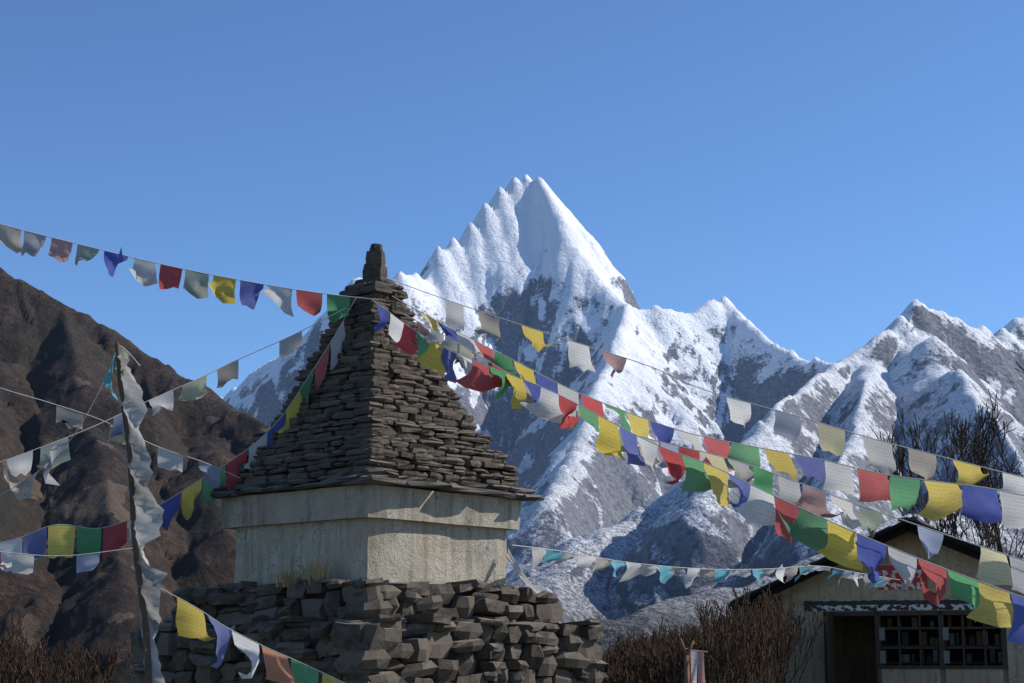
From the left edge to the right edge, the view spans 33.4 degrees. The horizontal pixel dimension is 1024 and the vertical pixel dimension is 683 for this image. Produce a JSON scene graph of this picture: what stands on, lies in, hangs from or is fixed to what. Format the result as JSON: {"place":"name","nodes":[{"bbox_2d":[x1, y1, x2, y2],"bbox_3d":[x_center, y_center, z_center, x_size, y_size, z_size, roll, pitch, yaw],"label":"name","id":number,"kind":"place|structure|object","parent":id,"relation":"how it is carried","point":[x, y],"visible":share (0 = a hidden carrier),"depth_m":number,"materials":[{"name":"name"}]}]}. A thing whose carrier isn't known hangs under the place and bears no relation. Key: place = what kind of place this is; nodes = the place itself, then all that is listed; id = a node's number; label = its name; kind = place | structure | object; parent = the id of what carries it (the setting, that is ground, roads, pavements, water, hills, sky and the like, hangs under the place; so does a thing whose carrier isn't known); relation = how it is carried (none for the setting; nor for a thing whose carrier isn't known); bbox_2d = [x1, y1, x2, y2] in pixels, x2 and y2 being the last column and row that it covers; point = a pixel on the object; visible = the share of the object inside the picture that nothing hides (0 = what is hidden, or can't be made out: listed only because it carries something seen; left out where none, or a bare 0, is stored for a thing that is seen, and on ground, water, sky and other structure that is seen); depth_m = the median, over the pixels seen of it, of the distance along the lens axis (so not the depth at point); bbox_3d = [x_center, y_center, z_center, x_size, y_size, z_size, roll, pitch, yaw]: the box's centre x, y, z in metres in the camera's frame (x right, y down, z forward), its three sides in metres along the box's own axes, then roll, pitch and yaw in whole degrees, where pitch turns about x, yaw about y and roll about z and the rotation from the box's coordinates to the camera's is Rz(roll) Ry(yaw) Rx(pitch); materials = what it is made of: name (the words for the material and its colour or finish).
{"place":"outdoors","nodes":[
{"label":"outdoors","id":0,"kind":"place"},
{"bbox_2d":[0,174,1023,682],"bbox_3d":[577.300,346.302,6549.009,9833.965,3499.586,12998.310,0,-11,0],"label":"terrain","id":1,"kind":"structure","parent":0,"point":[528,250],"depth_m":4917.92,"materials":[{"name":"white snow"}]},
{"bbox_2d":[115,343,167,682],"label":"prayer flag pole","id":2,"kind":"object","parent":1,"relation":"on","point":[146,515],"visible":1,"depth_m":13.40,"materials":[{"name":"white fabric"}]},
{"bbox_2d":[0,345,544,592],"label":"prayer flags","id":3,"kind":"object","parent":2,"relation":"attached to","point":[21,490],"visible":1,"depth_m":14.18},
{"bbox_2d":[129,243,607,682],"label":"chorten","id":4,"kind":"object","parent":1,"relation":"on","point":[383,472],"visible":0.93,"depth_m":16.19,"materials":[{"name":"stone"}]},
{"bbox_2d":[273,553,339,587],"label":"dry grass","id":5,"kind":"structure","parent":4,"relation":"on","point":[289,578],"depth_m":15.72,"materials":[{"name":"plant"}]},
{"bbox_2d":[0,224,1023,682],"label":"prayer flags","id":6,"kind":"object","parent":4,"relation":"attached to","point":[696,464],"visible":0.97,"depth_m":14.07,"materials":[{"name":"fabric"}]},
{"bbox_2d":[0,581,826,682],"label":"bushes","id":7,"kind":"object","parent":1,"relation":"on","point":[742,641],"visible":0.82,"depth_m":25.24,"materials":[{"name":"brown plant"}]},
{"bbox_2d":[679,638,706,682],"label":"flag post","id":8,"kind":"object","parent":1,"relation":"on","point":[693,659],"visible":1,"depth_m":20.46,"materials":[{"name":"white fabric"}]},
{"bbox_2d":[729,516,1023,682],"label":"house","id":9,"kind":"structure","parent":1,"relation":"on","point":[892,631],"depth_m":30.28,"materials":[{"name":"paint"}]},
{"bbox_2d":[870,361,1023,558],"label":"bare trees","id":10,"kind":"object","parent":1,"relation":"on","point":[979,452],"visible":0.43,"depth_m":37.87,"materials":[{"name":"brown plant"}]},
{"bbox_2d":[0,0,1023,397],"label":"sky","id":11,"kind":"structure","parent":0,"point":[822,169],"materials":[{"name":"blue"}]}
]}

